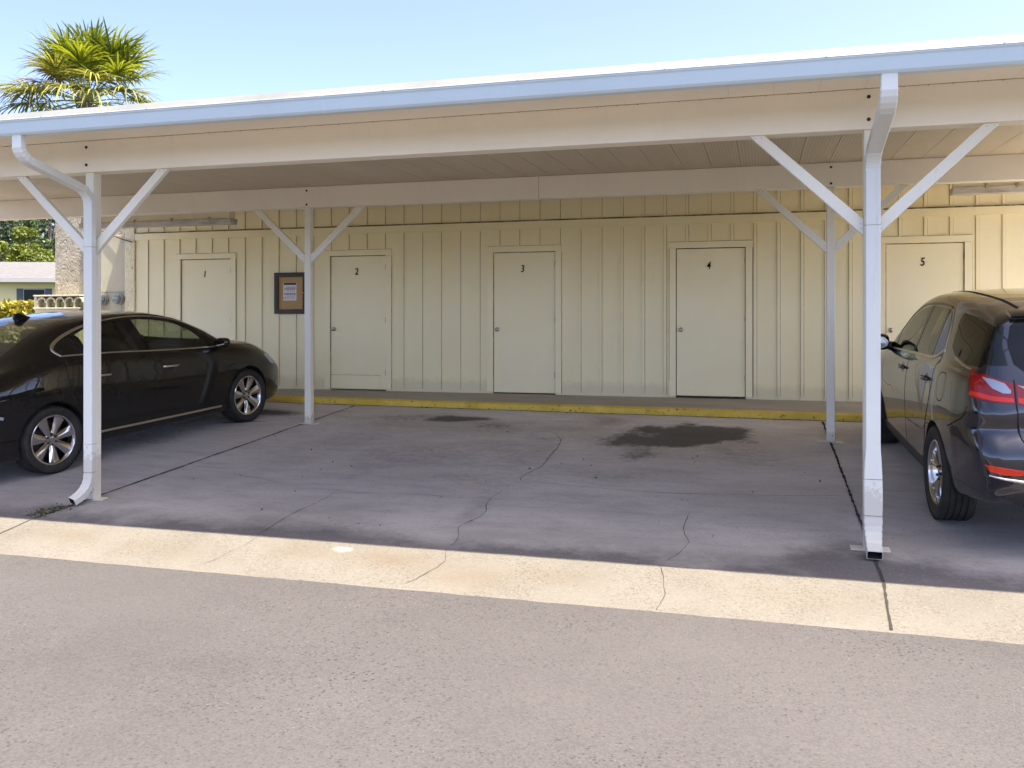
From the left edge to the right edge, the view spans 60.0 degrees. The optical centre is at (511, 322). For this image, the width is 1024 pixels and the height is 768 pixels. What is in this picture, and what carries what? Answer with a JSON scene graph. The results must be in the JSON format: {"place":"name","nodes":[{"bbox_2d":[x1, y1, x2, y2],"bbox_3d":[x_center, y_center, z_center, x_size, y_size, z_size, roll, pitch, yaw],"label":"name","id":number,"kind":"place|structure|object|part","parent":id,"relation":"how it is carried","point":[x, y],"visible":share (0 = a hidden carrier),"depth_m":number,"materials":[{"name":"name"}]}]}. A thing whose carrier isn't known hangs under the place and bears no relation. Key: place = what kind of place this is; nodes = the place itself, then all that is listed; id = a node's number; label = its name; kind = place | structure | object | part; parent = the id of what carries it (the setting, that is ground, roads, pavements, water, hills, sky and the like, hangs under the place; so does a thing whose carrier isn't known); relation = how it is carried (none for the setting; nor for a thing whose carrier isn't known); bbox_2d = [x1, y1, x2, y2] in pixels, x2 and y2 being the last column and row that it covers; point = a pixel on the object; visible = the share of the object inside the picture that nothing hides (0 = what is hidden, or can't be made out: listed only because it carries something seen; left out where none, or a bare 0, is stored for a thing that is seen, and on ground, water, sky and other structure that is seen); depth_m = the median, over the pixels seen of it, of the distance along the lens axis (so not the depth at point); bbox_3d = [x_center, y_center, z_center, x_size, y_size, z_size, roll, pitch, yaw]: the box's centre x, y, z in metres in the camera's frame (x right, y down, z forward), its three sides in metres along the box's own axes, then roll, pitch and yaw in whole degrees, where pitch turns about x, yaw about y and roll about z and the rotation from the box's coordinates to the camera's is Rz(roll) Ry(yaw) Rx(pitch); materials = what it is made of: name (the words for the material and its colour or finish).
{"place":"outdoors","nodes":[
{"label":"outdoors","id":0,"kind":"place"},
{"bbox_2d":[193,406,820,536],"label":"leaf litter","id":1,"kind":"object","parent":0,"point":[530,468],"visible":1,"depth_m":8.93,"materials":[{"name":"brown plant"}]},
{"bbox_2d":[0,554,1023,767],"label":"road","id":2,"kind":"structure","parent":0,"point":[102,665],"depth_m":4.30,"materials":[{"name":"grey asphalt"}]},
{"bbox_2d":[0,402,1023,591],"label":"parking slab","id":3,"kind":"structure","parent":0,"point":[787,516],"depth_m":7.96,"materials":[{"name":"concrete"}]},
{"bbox_2d":[24,503,70,516],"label":"weeds","id":4,"kind":"object","parent":3,"relation":"on","point":[42,513],"visible":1,"depth_m":7.57,"materials":[{"name":"green plant"}]},
{"bbox_2d":[0,310,278,473],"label":"sedan","id":5,"kind":"object","parent":3,"relation":"on","point":[149,382],"visible":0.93,"depth_m":9.73,"materials":[{"name":"black paint"}]},
{"bbox_3d":[-4.293,0.734,9.595,0.101,0.852,1.136,1,5,25],"label":"door","id":6,"kind":"part","parent":5,"relation":"part of","materials":[{"name":"black paint"}]},
{"bbox_3d":[-3.828,0.691,10.606,0.097,0.805,1.095,1,5,25],"label":"door","id":7,"kind":"part","parent":5,"relation":"part of","materials":[{"name":"black paint"}]},
{"bbox_2d":[0,33,1023,559],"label":"carport","id":8,"kind":"object","parent":3,"relation":"on","point":[872,119],"visible":1,"depth_m":7.13,"materials":[{"name":"white metal"}]},
{"bbox_2d":[79,212,236,228],"bbox_3d":[-5.242,-1.580,13.066,2.600,0.335,0.197,0,0,16],"label":"ceiling light","id":9,"kind":"object","parent":8,"relation":"attached to","point":[184,220],"visible":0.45,"depth_m":12.89,"materials":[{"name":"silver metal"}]},
{"bbox_2d":[950,181,1023,195],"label":"ceiling light","id":10,"kind":"object","parent":8,"relation":"attached to","point":[990,188],"visible":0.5,"depth_m":9.99,"materials":[{"name":"silver metal"}]},
{"bbox_2d":[265,395,862,421],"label":"kerb","id":11,"kind":"structure","parent":3,"relation":"on","point":[764,414],"depth_m":11.62,"materials":[{"name":"yellow paint"}]},
{"bbox_2d":[881,288,1023,520],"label":"suv","id":12,"kind":"object","parent":3,"relation":"on","point":[952,397],"visible":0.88,"depth_m":6.46,"materials":[{"name":"grey paint"}]},
{"bbox_3d":[3.665,0.644,8.486,0.098,0.827,1.110,0,5,13],"label":"door","id":13,"kind":"part","parent":12,"relation":"part of","materials":[{"name":"grey paint"}]},
{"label":"door","id":14,"kind":"part","parent":12,"relation":"part of","materials":[{"name":"grey paint"}]},
{"bbox_3d":[3.555,0.072,7.498,0.143,0.431,0.650,0,5,13],"label":"rear window pane","id":15,"kind":"part","parent":12,"relation":"part of","materials":[{"name":"black glass"}]},
{"bbox_3d":[3.449,0.089,7.043,0.132,0.366,0.275,0,5,13],"label":"quarter window","id":16,"kind":"part","parent":12,"relation":"part of","materials":[{"name":"black glass"}]},
{"bbox_3d":[3.371,0.124,6.385,0.241,0.335,0.833,0,5,13],"label":"corner window","id":17,"kind":"part","parent":12,"relation":"part of","materials":[{"name":"black glass"}]},
{"bbox_2d":[0,516,1023,644],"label":"apron","id":18,"kind":"object","parent":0,"point":[953,612],"visible":1,"depth_m":5.84,"materials":[{"name":"concrete"}]},
{"bbox_2d":[0,0,1023,235],"label":"sky","id":19,"kind":"structure","parent":0,"point":[211,48],"materials":[{"name":"blue"}]},
{"bbox_2d":[275,388,862,413],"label":"walkway","id":20,"kind":"structure","parent":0,"point":[733,403],"depth_m":12.12,"materials":[{"name":"concrete"}]},
{"bbox_2d":[33,295,82,343],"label":"vent wall","id":21,"kind":"structure","parent":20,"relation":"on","point":[48,303],"depth_m":14.71,"materials":[{"name":"paint"}]},
{"bbox_2d":[55,218,135,326],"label":"stucco wall","id":22,"kind":"structure","parent":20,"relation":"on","point":[118,263],"depth_m":14.79,"materials":[{"name":"paint"}]},
{"bbox_2d":[101,294,108,304],"bbox_3d":[-6.828,-0.385,14.754,0.195,0.195,0.118,0,0,16],"label":"electric meter","id":23,"kind":"object","parent":22,"relation":"attached to","point":[104,299],"visible":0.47,"depth_m":14.73,"materials":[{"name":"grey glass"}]},
{"bbox_2d":[112,293,124,304],"bbox_3d":[-6.530,-0.390,14.669,0.195,0.195,0.118,0,0,16],"label":"electric meter","id":24,"kind":"object","parent":22,"relation":"attached to","point":[118,298],"visible":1,"depth_m":14.63,"materials":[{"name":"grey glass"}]},
{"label":"lawn","id":25,"kind":"structure","parent":0,"visible":0},
{"bbox_2d":[0,298,34,342],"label":"hedge","id":26,"kind":"object","parent":25,"relation":"on","point":[9,309],"visible":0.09,"depth_m":21.16,"materials":[{"name":"yellow plant"}]},
{"bbox_2d":[0,262,54,342],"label":"neighbour house","id":27,"kind":"structure","parent":25,"relation":"on","point":[25,281],"depth_m":31.51,"materials":[{"name":"grey"}]},
{"bbox_2d":[23,289,45,300],"bbox_3d":[-16.979,-0.715,31.501,0.760,0.990,0.049,0,0,-5],"label":"window","id":28,"kind":"structure","parent":27,"relation":"in","point":[28,294],"depth_m":31.49,"materials":[{"name":"grey glass"}]},
{"bbox_2d":[0,226,54,261],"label":"tree","id":29,"kind":"object","parent":25,"relation":"on","point":[22,252],"visible":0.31,"depth_m":43.30,"materials":[{"name":"green plant"}]},
{"bbox_2d":[0,219,54,261],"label":"tree","id":30,"kind":"object","parent":25,"relation":"on","point":[5,236],"visible":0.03,"depth_m":59.62,"materials":[{"name":"green plant"}]},
{"bbox_2d":[0,219,54,249],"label":"tree","id":31,"kind":"object","parent":25,"relation":"on","point":[13,242],"visible":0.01,"depth_m":74.18,"materials":[{"name":"green plant"}]},
{"bbox_2d":[2,219,54,261],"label":"tree","id":32,"kind":"object","parent":25,"relation":"on","point":[48,242],"visible":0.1,"depth_m":52.52,"materials":[{"name":"green plant"}]},
{"bbox_2d":[8,219,54,252],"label":"tree","id":33,"kind":"object","parent":25,"relation":"on","point":[47,231],"depth_m":64.13,"materials":[{"name":"green plant"}]},
{"bbox_2d":[0,17,173,114],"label":"palm tree","id":34,"kind":"object","parent":25,"relation":"on","point":[95,56],"visible":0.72,"depth_m":22.16,"materials":[{"name":"green plant"}]},
{"bbox_2d":[134,184,1023,401],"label":"storage building","id":35,"kind":"structure","parent":25,"relation":"on","point":[707,295],"depth_m":12.61,"materials":[{"name":"beige wood"}]},
{"bbox_2d":[175,253,235,339],"bbox_3d":[-4.937,-0.051,14.282,1.121,2.134,0.108,0,0,16],"label":"door","id":36,"kind":"structure","parent":35,"relation":"in","point":[205,282],"depth_m":14.29,"materials":[{"name":"beige"}]},
{"bbox_2d":[274,272,304,313],"bbox_3d":[-3.452,-0.460,13.821,0.565,0.644,0.063,0,0,16],"label":"notice board","id":37,"kind":"object","parent":35,"relation":"attached to","point":[289,292],"visible":0.96,"depth_m":13.83,"materials":[{"name":"brown wood"}]},
{"bbox_2d":[324,249,391,389],"bbox_3d":[-2.359,-0.051,13.553,1.121,2.134,0.108,0,0,16],"label":"door","id":38,"kind":"structure","parent":35,"relation":"in","point":[358,289],"depth_m":13.56,"materials":[{"name":"beige metal"}]},
{"bbox_2d":[487,245,561,392],"bbox_3d":[0.172,-0.051,12.838,1.121,2.134,0.108,0,0,16],"label":"door","id":39,"kind":"structure","parent":35,"relation":"in","point":[524,285],"depth_m":12.84,"materials":[{"name":"beige metal"}]},
{"bbox_2d":[669,240,752,397],"bbox_3d":[2.713,-0.052,12.119,1.121,2.132,0.108,0,0,16],"label":"door","id":40,"kind":"structure","parent":35,"relation":"in","point":[711,289],"depth_m":12.13,"materials":[{"name":"beige"}]},
{"bbox_2d":[881,234,972,340],"bbox_3d":[5.301,-0.051,11.387,1.121,2.134,0.108,0,0,16],"label":"door","id":41,"kind":"structure","parent":35,"relation":"in","point":[916,270],"depth_m":11.42,"materials":[{"name":"beige wood"}]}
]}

